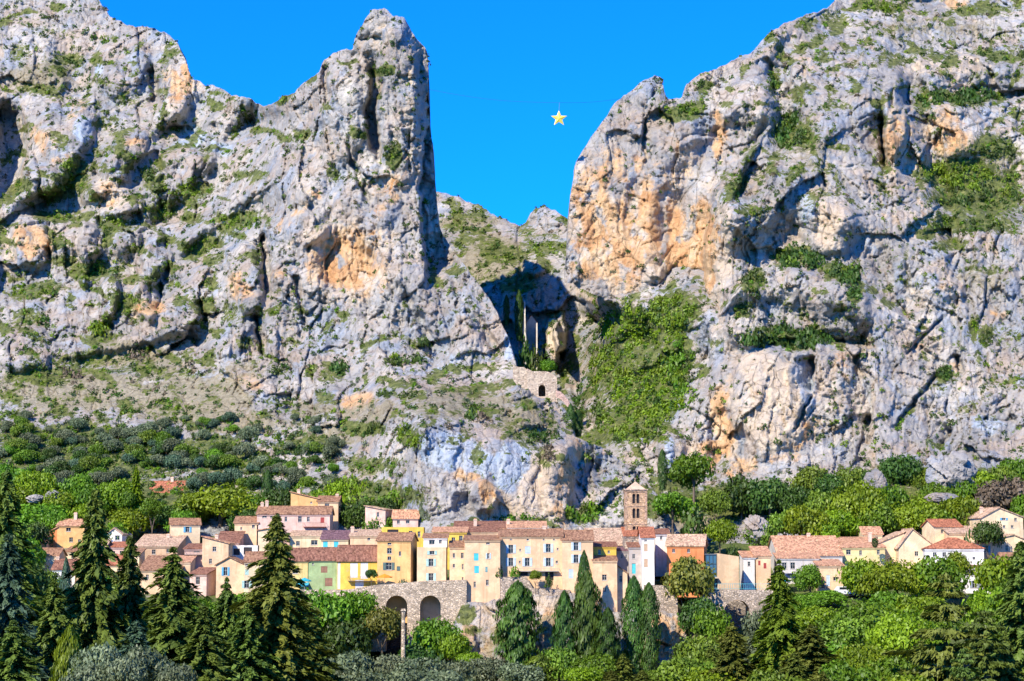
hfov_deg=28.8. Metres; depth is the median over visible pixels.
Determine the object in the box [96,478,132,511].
broadleaf tree
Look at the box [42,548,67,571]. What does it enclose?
house
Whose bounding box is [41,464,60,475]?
olive tree
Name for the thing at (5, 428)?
olive tree
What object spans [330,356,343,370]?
shrub
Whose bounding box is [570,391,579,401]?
shrub
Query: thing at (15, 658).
fir tree
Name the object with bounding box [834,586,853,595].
parked van
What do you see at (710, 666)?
broadleaf tree
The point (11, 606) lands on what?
fir tree
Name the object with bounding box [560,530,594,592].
house
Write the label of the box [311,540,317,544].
window
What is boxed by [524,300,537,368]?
chapel
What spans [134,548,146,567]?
house
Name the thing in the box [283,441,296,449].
olive tree
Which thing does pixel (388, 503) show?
broadleaf tree
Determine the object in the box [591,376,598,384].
shrub
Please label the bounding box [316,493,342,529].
house
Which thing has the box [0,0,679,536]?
mountain
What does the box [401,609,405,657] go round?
stone pillar
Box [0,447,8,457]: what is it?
olive tree
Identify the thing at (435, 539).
house
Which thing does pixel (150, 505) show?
broadleaf tree
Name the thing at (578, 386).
shrub
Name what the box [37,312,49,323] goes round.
shrub
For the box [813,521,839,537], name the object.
broadleaf tree
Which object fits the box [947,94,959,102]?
shrub
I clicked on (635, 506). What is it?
bell tower
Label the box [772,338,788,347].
shrub
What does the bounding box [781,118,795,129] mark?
shrub
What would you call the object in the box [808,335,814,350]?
shrub
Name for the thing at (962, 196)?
shrub
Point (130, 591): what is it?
fir tree
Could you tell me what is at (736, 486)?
pine tree
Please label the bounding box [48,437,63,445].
olive tree
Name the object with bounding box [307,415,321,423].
olive tree
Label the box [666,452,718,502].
broadleaf tree
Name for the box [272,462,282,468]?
olive tree
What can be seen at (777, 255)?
shrub
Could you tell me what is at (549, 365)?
broadleaf tree
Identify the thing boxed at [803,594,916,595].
street
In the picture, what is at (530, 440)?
shrub
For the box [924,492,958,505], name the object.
boulder
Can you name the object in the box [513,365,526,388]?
ruined wall
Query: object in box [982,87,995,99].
shrub
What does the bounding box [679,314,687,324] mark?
shrub
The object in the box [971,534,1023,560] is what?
house
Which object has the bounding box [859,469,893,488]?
broadleaf tree
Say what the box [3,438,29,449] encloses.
olive tree
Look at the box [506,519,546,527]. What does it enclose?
house
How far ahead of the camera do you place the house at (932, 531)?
469.35 m
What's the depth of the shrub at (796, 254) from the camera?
576.60 m
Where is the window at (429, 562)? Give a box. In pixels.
[426,559,435,566]
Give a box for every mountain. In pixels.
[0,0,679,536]
[436,192,718,475]
[564,0,1023,543]
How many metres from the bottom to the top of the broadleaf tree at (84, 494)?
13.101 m
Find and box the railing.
[715,584,760,589]
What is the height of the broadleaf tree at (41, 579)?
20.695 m
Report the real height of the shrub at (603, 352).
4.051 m
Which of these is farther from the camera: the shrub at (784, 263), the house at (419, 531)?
the shrub at (784, 263)
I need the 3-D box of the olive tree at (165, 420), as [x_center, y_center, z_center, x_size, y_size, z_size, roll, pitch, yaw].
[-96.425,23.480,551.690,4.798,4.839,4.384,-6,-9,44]
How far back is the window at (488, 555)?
426.14 m
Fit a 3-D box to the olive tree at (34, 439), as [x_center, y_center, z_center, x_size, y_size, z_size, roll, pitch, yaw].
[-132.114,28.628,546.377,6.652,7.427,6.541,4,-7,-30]
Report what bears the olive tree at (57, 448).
on the mountain at (452, 474)
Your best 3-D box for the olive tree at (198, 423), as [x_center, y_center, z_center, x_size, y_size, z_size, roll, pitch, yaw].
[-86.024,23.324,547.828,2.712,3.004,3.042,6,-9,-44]
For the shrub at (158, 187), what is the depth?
689.74 m
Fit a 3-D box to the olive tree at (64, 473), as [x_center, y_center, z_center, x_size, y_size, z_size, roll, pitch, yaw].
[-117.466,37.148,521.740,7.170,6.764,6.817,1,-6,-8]
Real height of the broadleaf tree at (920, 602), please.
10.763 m
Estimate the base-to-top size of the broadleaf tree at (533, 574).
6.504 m
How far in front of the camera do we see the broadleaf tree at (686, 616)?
412.35 m
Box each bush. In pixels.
[495,566,502,576]
[508,565,520,576]
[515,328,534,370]
[529,348,545,370]
[543,573,552,587]
[680,507,707,534]
[726,544,739,558]
[963,519,972,542]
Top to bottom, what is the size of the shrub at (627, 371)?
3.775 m
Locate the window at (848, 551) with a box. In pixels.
[846,549,850,554]
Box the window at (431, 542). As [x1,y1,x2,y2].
[429,540,434,544]
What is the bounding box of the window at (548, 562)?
[543,558,552,566]
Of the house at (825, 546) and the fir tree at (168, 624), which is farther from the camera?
the house at (825, 546)
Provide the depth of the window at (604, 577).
426.19 m
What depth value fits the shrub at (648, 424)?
551.44 m
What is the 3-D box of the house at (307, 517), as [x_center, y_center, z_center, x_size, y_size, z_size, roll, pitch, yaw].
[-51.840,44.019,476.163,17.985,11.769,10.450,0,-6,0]
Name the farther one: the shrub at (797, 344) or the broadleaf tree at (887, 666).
the shrub at (797, 344)
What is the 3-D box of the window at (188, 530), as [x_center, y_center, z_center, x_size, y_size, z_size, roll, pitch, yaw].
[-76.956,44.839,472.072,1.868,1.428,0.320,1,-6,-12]
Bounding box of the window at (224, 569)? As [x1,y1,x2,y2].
[221,567,229,575]
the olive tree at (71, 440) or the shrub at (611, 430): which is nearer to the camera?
the olive tree at (71, 440)
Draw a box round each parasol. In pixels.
[302,578,311,589]
[377,574,391,583]
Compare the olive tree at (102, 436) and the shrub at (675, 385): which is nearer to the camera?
the olive tree at (102, 436)
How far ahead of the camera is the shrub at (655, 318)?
585.25 m
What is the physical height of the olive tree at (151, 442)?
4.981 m
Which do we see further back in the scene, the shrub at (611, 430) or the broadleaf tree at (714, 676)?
the shrub at (611, 430)
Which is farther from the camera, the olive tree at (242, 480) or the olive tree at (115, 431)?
the olive tree at (115, 431)
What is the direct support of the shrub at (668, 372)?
on the mountain at (545, 293)
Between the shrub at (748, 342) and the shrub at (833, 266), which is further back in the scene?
the shrub at (833, 266)
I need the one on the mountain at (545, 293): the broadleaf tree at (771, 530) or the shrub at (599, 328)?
the shrub at (599, 328)
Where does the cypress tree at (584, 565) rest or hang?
on the ground
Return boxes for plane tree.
[173,480,260,527]
[311,472,363,505]
[813,595,917,636]
[824,477,892,521]
[829,641,899,672]
[850,557,928,596]
[865,605,950,664]
[886,494,951,530]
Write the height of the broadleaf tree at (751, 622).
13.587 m
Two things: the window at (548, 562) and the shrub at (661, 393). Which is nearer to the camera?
the window at (548, 562)
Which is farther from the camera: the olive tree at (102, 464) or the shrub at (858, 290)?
the shrub at (858, 290)
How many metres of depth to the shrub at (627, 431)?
550.83 m
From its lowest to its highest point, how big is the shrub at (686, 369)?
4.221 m
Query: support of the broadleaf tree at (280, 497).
on the ground
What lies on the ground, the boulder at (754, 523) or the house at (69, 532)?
the house at (69, 532)
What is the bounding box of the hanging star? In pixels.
[552,103,565,124]
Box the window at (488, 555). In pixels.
[486,553,490,558]
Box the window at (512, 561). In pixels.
[506,558,515,566]
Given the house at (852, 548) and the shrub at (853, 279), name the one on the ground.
the house at (852, 548)
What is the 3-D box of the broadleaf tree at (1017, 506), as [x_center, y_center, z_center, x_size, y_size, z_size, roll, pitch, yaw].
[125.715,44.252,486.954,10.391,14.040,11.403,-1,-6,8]
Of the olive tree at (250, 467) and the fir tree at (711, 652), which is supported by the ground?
the fir tree at (711, 652)
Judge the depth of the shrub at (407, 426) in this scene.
493.31 m
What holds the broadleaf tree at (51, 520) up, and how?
on the ground
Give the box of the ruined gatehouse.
[527,369,556,401]
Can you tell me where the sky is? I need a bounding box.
[100,0,834,225]
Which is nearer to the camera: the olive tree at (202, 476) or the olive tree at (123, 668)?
the olive tree at (123, 668)
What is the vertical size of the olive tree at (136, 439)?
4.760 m
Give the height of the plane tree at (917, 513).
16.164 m
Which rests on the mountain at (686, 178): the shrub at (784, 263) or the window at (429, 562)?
the shrub at (784, 263)
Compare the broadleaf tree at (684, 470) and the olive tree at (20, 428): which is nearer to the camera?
the broadleaf tree at (684, 470)
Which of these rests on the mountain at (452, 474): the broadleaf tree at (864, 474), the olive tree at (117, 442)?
the olive tree at (117, 442)
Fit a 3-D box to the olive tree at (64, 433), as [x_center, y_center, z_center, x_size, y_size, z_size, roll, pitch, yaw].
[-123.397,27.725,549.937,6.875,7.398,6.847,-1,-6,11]
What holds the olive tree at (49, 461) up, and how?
on the mountain at (452, 474)
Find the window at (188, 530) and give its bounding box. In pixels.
[183,527,191,532]
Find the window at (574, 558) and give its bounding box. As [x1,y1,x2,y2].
[571,555,580,562]
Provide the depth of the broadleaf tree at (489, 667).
389.36 m
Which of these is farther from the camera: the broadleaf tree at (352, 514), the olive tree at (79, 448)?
the olive tree at (79, 448)
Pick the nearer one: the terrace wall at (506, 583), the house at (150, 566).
the terrace wall at (506, 583)
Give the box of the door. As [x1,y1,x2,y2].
[632,563,635,573]
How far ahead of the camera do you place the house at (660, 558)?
443.57 m
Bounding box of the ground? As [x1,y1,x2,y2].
[64,522,994,680]
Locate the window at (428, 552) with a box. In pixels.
[427,551,436,554]
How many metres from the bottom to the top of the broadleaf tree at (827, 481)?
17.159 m
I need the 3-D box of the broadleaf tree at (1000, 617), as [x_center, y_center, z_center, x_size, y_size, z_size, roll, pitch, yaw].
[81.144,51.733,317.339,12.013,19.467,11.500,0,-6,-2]
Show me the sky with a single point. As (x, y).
(508, 157)
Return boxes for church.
[584,528,622,546]
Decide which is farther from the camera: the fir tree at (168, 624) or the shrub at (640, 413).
the shrub at (640, 413)
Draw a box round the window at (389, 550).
[387,548,391,553]
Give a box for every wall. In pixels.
[300,580,466,650]
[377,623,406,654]
[500,577,569,597]
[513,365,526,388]
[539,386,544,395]
[556,390,569,406]
[644,585,677,613]
[724,600,745,627]
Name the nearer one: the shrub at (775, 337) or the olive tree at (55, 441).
the olive tree at (55, 441)
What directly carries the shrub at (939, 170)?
on the mountain at (686, 178)
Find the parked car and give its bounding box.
[785,573,799,578]
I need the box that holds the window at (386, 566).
[383,562,394,569]
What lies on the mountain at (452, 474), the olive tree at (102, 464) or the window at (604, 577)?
the olive tree at (102, 464)
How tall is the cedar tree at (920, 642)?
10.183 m
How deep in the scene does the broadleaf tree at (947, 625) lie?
362.74 m
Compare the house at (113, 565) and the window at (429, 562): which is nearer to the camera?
the window at (429, 562)
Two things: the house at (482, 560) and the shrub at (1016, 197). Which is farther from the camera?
the shrub at (1016, 197)
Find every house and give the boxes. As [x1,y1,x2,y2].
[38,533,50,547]
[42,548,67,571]
[49,526,58,547]
[51,556,77,586]
[56,512,87,547]
[65,546,81,558]
[106,554,122,571]
[107,527,131,541]
[109,541,126,553]
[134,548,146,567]
[135,533,187,558]
[139,555,183,593]
[149,477,186,492]
[168,518,201,544]
[178,555,196,582]
[183,543,201,568]
[189,567,215,595]
[201,534,235,566]
[214,556,248,597]
[219,531,245,544]
[233,516,259,544]
[233,545,258,559]
[242,551,267,593]
[255,500,334,544]
[256,526,284,550]
[288,548,309,589]
[289,489,320,505]
[289,530,322,552]
[299,547,336,589]
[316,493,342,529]
[320,530,350,546]
[335,545,376,589]
[348,526,381,544]
[363,505,391,528]
[375,532,418,622]
[382,527,424,546]
[391,509,419,526]
[417,547,446,621]
[422,533,448,548]
[431,527,468,569]
[448,540,464,579]
[453,519,505,534]
[463,535,501,602]
[498,525,563,588]
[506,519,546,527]
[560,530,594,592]
[591,555,617,611]
[593,541,617,554]
[616,547,627,585]
[617,565,628,611]
[621,527,638,548]
[626,542,640,587]
[637,527,655,589]
[654,528,670,575]
[665,533,708,596]
[738,551,756,589]
[748,546,771,589]
[768,532,843,571]
[772,553,820,583]
[813,559,844,590]
[837,532,886,566]
[856,526,883,538]
[876,531,905,564]
[894,528,932,567]
[920,519,963,543]
[922,537,985,564]
[942,526,973,541]
[960,565,989,593]
[965,506,1023,537]
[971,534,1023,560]
[995,552,1013,560]
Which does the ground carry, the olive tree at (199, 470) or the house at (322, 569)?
the house at (322, 569)
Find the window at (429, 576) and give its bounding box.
[426,573,435,580]
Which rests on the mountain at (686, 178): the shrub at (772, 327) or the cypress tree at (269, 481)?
the shrub at (772, 327)
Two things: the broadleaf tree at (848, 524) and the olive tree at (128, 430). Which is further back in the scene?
the olive tree at (128, 430)
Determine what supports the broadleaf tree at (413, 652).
on the ground
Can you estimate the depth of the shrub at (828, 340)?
556.00 m
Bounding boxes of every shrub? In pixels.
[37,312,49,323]
[62,366,71,375]
[64,159,72,169]
[71,369,84,378]
[86,321,99,331]
[88,319,100,329]
[92,324,105,336]
[94,324,104,335]
[98,320,108,329]
[128,348,141,358]
[140,169,148,177]
[150,166,159,172]
[154,182,165,192]
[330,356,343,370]
[338,358,349,371]
[367,420,376,433]
[388,349,399,359]
[392,359,402,367]
[397,422,406,435]
[399,354,412,364]
[402,423,410,433]
[408,437,416,447]
[411,352,423,363]
[411,433,419,444]
[417,334,431,347]
[464,407,478,418]
[475,409,488,419]
[526,437,533,445]
[527,430,536,439]
[540,429,548,436]
[545,451,555,461]
[550,430,562,440]
[559,369,568,378]
[565,506,573,519]
[569,512,580,521]
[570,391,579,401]
[571,505,580,518]
[576,381,581,391]
[579,502,588,513]
[580,511,591,522]
[586,501,603,512]
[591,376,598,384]
[591,400,597,410]
[594,405,602,416]
[595,367,601,378]
[596,323,604,333]
[598,348,604,357]
[602,323,609,332]
[604,328,612,338]
[606,361,614,371]
[608,426,617,433]
[609,319,615,328]
[615,427,624,436]
[616,368,622,376]
[616,389,623,398]
[618,433,626,440]
[620,320,631,328]
[622,300,631,312]
[622,425,629,433]
[624,338,635,347]
[624,364,631,375]
[626,415,634,423]
[633,337,644,345]
[634,407,642,417]
[635,304,643,313]
[636,429,645,436]
[638,430,648,437]
[640,377,646,388]
[640,393,648,400]
[644,418,653,427]
[645,320,651,329]
[649,312,660,322]
[650,310,659,320]
[650,364,659,374]
[651,394,660,404]
[653,294,662,302]
[656,389,664,399]
[665,357,677,370]
[665,372,675,382]
[667,350,680,357]
[667,366,678,375]
[671,331,680,339]
[671,353,682,366]
[672,291,680,300]
[672,338,682,348]
[673,372,682,382]
[673,378,681,389]
[676,383,687,395]
[678,351,685,360]
[678,378,687,386]
[678,382,689,394]
[678,396,686,405]
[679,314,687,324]
[683,363,691,373]
[685,374,694,382]
[686,344,697,354]
[687,393,695,403]
[738,328,754,345]
[740,273,748,283]
[741,329,757,346]
[747,269,757,280]
[749,286,760,297]
[753,326,764,338]
[754,271,764,282]
[754,332,766,346]
[757,336,765,347]
[765,329,773,343]
[766,76,775,86]
[768,320,774,330]
[770,327,780,343]
[772,248,782,261]
[772,325,783,334]
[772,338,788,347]
[774,122,786,135]
[775,129,788,142]
[777,141,786,148]
[780,111,789,121]
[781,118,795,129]
[781,255,791,266]
[781,322,792,333]
[785,241,800,254]
[785,255,797,267]
[789,112,798,123]
[789,248,800,260]
[791,332,806,349]
[792,135,801,144]
[793,127,806,137]
[793,334,807,349]
[798,244,808,256]
[800,329,812,340]
[802,254,816,266]
[804,251,817,264]
[804,322,820,336]
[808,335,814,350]
[809,337,814,347]
[814,333,824,344]
[816,255,827,267]
[824,268,832,275]
[824,333,832,343]
[830,261,839,270]
[831,267,842,277]
[837,273,849,285]
[841,263,850,275]
[844,270,856,284]
[845,287,855,296]
[847,268,860,281]
[849,265,859,276]
[853,287,862,297]
[856,262,863,274]
[922,98,930,107]
[922,169,931,178]
[932,90,946,100]
[933,95,943,104]
[935,163,943,173]
[935,364,944,376]
[937,88,946,96]
[938,186,944,193]
[938,370,949,378]
[939,159,947,169]
[942,366,951,375]
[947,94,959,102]
[948,169,958,180]
[949,177,959,186]
[951,186,962,193]
[951,198,961,205]
[952,90,962,100]
[953,178,964,186]
[955,95,965,106]
[956,192,966,198]
[960,197,970,206]
[963,86,975,94]
[965,93,979,104]
[966,93,980,102]
[967,179,979,191]
[973,93,985,101]
[974,191,988,200]
[978,170,988,180]
[979,183,988,191]
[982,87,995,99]
[982,187,992,196]
[982,330,994,340]
[988,184,997,194]
[990,91,999,99]
[995,221,1003,231]
[1000,187,1010,197]
[1005,146,1014,156]
[1009,187,1019,195]
[1010,192,1021,201]
[1016,48,1023,54]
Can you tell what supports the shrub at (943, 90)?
on the mountain at (686, 178)
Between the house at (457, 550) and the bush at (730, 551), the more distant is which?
the bush at (730, 551)
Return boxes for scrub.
[0,0,1023,521]
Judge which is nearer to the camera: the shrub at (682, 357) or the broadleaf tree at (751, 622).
the broadleaf tree at (751, 622)
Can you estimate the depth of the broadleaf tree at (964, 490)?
498.10 m
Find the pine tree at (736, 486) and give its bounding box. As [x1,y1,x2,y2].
[723,473,762,518]
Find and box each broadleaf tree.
[0,460,31,482]
[0,483,43,508]
[9,519,36,538]
[13,469,58,495]
[13,509,40,524]
[21,502,70,520]
[21,558,50,597]
[22,521,54,546]
[25,534,46,569]
[26,584,65,609]
[36,511,68,529]
[38,488,83,510]
[40,568,61,586]
[56,469,96,494]
[66,502,98,518]
[72,484,115,513]
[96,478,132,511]
[104,520,129,539]
[107,507,158,535]
[109,488,139,509]
[112,580,145,597]
[138,504,175,531]
[140,496,166,533]
[163,510,196,532]
[167,500,208,522]
[184,596,218,623]
[208,600,242,617]
[226,507,255,530]
[232,591,247,613]
[242,490,273,510]
[264,485,296,505]
[292,478,316,491]
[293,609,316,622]
[295,588,357,631]
[308,492,334,497]
[320,615,372,658]
[339,496,375,528]
[341,590,378,621]
[353,481,369,491]
[361,516,392,528]
[362,605,401,652]
[365,569,377,585]
[369,497,398,508]
[377,489,401,508]
[398,641,443,664]
[406,615,462,655]
[430,632,473,661]
[455,651,485,661]
[464,656,510,680]
[495,661,545,680]
[529,570,541,594]
[540,359,557,371]
[541,645,581,680]
[560,666,603,680]
[569,651,618,680]
[644,670,659,680]
[650,491,699,533]
[653,655,713,680]
[661,555,716,637]
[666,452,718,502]
[669,632,722,662]
[677,596,723,635]
[678,666,738,680]
[690,607,733,639]
[697,489,731,520]
[698,659,746,672]
[703,517,740,553]
[712,634,744,653]
[740,606,764,639]
[742,522,777,546]
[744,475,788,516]
[747,665,808,680]
[758,611,802,628]
[766,506,797,534]
[769,591,816,612]
[773,483,813,511]
[781,504,829,534]
[789,466,824,490]
[790,563,823,594]
[793,605,838,632]
[803,489,837,512]
[804,590,850,608]
[813,472,844,496]
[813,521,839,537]
[818,654,881,680]
[819,506,865,536]
[819,618,874,649]
[824,641,849,658]
[833,466,866,491]
[835,556,886,599]
[858,503,898,533]
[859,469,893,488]
[861,656,921,677]
[866,587,911,608]
[877,453,922,483]
[878,484,909,508]
[880,672,933,680]
[896,593,948,615]
[902,464,926,487]
[907,554,968,597]
[916,479,957,500]
[916,609,965,641]
[921,509,962,532]
[938,495,981,525]
[946,550,973,599]
[951,480,982,498]
[959,586,1011,624]
[969,553,1013,592]
[971,470,1001,496]
[971,520,1005,560]
[974,476,1023,510]
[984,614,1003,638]
[987,463,1023,481]
[990,579,1011,597]
[999,457,1023,480]
[1009,494,1023,523]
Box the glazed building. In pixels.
[704,553,738,589]
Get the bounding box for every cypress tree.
[49,624,84,680]
[59,556,71,627]
[260,469,273,497]
[418,498,425,520]
[424,510,430,521]
[491,580,547,664]
[503,294,509,328]
[513,290,523,341]
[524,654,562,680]
[549,589,579,673]
[565,403,576,432]
[567,570,605,658]
[572,409,583,436]
[574,550,592,652]
[591,606,622,664]
[619,575,647,673]
[636,582,662,671]
[656,449,667,492]
[871,538,878,547]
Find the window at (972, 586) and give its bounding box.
[970,581,979,588]
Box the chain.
[429,89,621,102]
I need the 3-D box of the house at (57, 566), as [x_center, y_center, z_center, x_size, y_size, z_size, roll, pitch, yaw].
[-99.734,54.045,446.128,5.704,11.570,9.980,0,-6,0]
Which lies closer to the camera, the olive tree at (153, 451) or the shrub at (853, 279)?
the olive tree at (153, 451)
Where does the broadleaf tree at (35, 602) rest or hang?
on the ground
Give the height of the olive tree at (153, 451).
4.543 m
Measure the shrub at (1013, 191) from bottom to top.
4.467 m
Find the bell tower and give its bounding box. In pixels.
[623,482,647,529]
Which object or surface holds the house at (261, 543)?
on the ground
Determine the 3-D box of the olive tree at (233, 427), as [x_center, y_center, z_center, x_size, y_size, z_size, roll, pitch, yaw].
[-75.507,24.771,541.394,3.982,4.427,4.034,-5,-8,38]
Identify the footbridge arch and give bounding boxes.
[702,589,772,616]
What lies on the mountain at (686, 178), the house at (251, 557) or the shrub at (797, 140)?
the shrub at (797, 140)
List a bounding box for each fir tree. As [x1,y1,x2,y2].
[0,469,45,657]
[0,533,53,680]
[0,620,44,680]
[28,579,82,680]
[60,488,130,657]
[105,535,151,642]
[118,620,159,659]
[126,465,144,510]
[138,546,204,665]
[167,605,241,680]
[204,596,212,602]
[211,576,238,648]
[217,513,340,680]
[223,603,284,680]
[293,615,344,680]
[602,670,621,680]
[604,654,635,680]
[633,670,650,680]
[700,622,757,680]
[702,645,719,661]
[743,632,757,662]
[746,559,803,679]
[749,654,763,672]
[771,624,840,680]
[780,652,814,680]
[816,671,830,680]
[979,540,1023,679]
[992,632,1023,680]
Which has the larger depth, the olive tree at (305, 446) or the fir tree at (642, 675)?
the olive tree at (305, 446)
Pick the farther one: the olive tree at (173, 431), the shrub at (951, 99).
the shrub at (951, 99)
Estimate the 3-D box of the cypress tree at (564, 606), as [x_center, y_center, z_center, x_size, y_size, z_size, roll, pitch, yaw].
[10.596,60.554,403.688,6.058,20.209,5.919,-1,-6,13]
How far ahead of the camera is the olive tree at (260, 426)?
536.30 m
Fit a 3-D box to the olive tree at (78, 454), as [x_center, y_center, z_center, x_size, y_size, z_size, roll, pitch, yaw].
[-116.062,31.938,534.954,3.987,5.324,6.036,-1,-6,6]
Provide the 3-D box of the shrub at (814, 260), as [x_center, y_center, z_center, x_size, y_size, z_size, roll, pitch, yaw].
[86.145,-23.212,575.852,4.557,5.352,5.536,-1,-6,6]
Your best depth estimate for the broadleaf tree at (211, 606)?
394.58 m
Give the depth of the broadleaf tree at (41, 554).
446.00 m
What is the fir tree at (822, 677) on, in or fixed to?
on the ground
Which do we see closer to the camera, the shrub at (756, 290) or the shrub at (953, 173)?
the shrub at (756, 290)
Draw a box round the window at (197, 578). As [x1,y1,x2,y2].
[196,577,199,584]
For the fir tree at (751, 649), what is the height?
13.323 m
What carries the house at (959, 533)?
on the ground
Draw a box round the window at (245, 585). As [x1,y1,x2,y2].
[242,581,251,588]
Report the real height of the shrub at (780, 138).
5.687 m
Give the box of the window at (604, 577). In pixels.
[602,575,606,580]
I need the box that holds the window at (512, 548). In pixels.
[506,545,515,553]
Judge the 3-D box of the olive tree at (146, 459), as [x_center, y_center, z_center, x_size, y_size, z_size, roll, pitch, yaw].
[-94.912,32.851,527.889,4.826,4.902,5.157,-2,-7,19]
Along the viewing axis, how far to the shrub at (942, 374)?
553.59 m
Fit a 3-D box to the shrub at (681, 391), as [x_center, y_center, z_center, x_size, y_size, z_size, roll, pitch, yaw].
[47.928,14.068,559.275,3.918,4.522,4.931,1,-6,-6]
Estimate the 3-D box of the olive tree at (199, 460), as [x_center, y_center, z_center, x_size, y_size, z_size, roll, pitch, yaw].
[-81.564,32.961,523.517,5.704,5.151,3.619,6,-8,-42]
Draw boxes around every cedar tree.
[880,573,990,680]
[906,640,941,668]
[942,648,980,680]
[953,610,1019,680]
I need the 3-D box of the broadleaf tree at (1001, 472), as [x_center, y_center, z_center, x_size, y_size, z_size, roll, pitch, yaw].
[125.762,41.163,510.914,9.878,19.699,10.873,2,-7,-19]
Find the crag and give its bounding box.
[440,593,686,667]
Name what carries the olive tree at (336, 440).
on the mountain at (452, 474)
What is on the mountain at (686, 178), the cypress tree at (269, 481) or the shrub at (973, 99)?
the shrub at (973, 99)
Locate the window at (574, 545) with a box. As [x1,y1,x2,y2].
[571,542,580,550]
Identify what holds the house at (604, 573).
on the ground
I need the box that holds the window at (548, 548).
[543,544,552,552]
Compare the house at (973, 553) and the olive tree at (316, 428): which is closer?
the house at (973, 553)
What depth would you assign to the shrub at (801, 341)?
554.88 m
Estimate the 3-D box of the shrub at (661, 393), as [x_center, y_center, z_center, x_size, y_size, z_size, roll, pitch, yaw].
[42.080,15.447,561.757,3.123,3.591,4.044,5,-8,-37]
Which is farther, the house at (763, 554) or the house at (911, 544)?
the house at (911, 544)
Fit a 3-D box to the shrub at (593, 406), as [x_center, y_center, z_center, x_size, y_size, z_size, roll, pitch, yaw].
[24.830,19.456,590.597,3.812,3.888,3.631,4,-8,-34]
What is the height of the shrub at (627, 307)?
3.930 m
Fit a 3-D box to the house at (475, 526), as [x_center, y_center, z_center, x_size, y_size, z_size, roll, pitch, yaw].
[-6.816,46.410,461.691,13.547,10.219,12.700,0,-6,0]
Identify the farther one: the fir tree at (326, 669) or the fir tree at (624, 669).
the fir tree at (624, 669)
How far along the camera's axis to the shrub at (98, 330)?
618.31 m
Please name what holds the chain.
attached to the mountain at (452, 474)
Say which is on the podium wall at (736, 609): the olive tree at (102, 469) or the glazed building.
the glazed building
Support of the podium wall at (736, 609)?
on the ground
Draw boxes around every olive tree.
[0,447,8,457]
[1,425,8,431]
[2,420,14,429]
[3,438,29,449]
[4,444,20,455]
[10,421,31,436]
[10,449,38,464]
[13,416,27,423]
[17,409,32,417]
[19,432,42,445]
[21,443,37,449]
[25,457,38,463]
[26,450,41,459]
[28,423,37,430]
[29,464,36,470]
[34,433,45,440]
[36,464,45,471]
[38,454,48,461]
[39,447,57,458]
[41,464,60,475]
[43,455,67,466]
[45,427,54,431]
[46,446,60,454]
[47,460,71,472]
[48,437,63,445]
[53,470,75,481]
[54,428,74,439]
[54,477,66,483]
[58,662,110,680]
[63,435,77,444]
[67,641,124,673]
[68,433,88,442]
[68,458,88,470]
[69,417,88,430]
[70,464,86,472]
[72,445,88,454]
[72,450,87,458]
[76,456,100,470]
[79,452,102,460]
[88,443,111,454]
[88,470,110,486]
[90,462,105,469]
[90,467,106,472]
[94,427,104,433]
[95,432,113,441]
[95,472,114,483]
[98,654,150,680]
[101,457,108,463]
[102,439,123,452]
[103,457,112,462]
[104,443,120,451]
[107,426,128,439]
[109,466,128,478]
[114,644,174,680]
[121,427,133,437]
[121,452,136,461]
[124,443,146,454]
[125,435,135,443]
[125,448,146,461]
[129,436,144,443]
[131,425,154,436]
[136,421,160,431]
[137,429,156,444]
[139,461,150,467]
[144,456,162,465]
[147,436,157,444]
[148,446,164,454]
[149,453,163,465]
[152,430,173,444]
[155,439,174,455]
[157,417,171,425]
[157,662,197,680]
[160,421,171,428]
[161,438,182,451]
[163,454,185,468]
[165,426,180,436]
[168,449,189,456]
[174,443,199,457]
[178,457,195,467]
[179,415,189,420]
[185,476,206,490]
[189,454,200,460]
[190,472,212,483]
[194,429,210,440]
[194,456,205,466]
[195,421,203,425]
[196,416,210,427]
[196,467,207,473]
[203,418,219,427]
[203,454,222,468]
[204,448,224,458]
[206,471,229,486]
[212,442,231,453]
[215,416,227,422]
[217,454,240,467]
[221,412,237,422]
[222,466,243,481]
[227,424,239,431]
[232,442,256,457]
[236,425,261,441]
[236,477,246,485]
[244,475,261,487]
[246,462,260,471]
[251,424,262,429]
[251,454,268,467]
[261,461,278,466]
[261,466,275,474]
[263,458,273,466]
[271,456,288,463]
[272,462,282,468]
[272,467,281,473]
[275,480,291,488]
[278,464,289,474]
[282,461,297,471]
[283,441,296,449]
[286,466,305,476]
[286,473,303,484]
[289,413,299,419]
[298,476,313,484]
[300,440,318,453]
[306,441,324,453]
[306,454,321,465]
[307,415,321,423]
[310,425,321,432]
[322,443,341,458]
[323,473,339,484]
[324,435,346,446]
[327,463,338,471]
[330,649,373,670]
[332,668,352,679]
[339,668,403,680]
[367,652,411,673]
[386,667,437,680]
[394,655,448,673]
[420,669,472,680]
[441,658,479,680]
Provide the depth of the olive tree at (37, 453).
535.94 m
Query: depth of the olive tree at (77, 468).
525.40 m
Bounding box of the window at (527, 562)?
[522,558,531,566]
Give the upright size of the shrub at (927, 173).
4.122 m
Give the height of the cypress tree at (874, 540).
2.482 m
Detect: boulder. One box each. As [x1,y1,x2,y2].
[26,494,43,502]
[44,490,63,500]
[742,514,768,543]
[863,468,887,489]
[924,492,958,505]
[925,451,977,488]
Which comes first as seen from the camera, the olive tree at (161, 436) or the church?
the church
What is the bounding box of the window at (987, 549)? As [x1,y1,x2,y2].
[982,546,989,552]
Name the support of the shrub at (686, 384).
on the mountain at (686, 178)

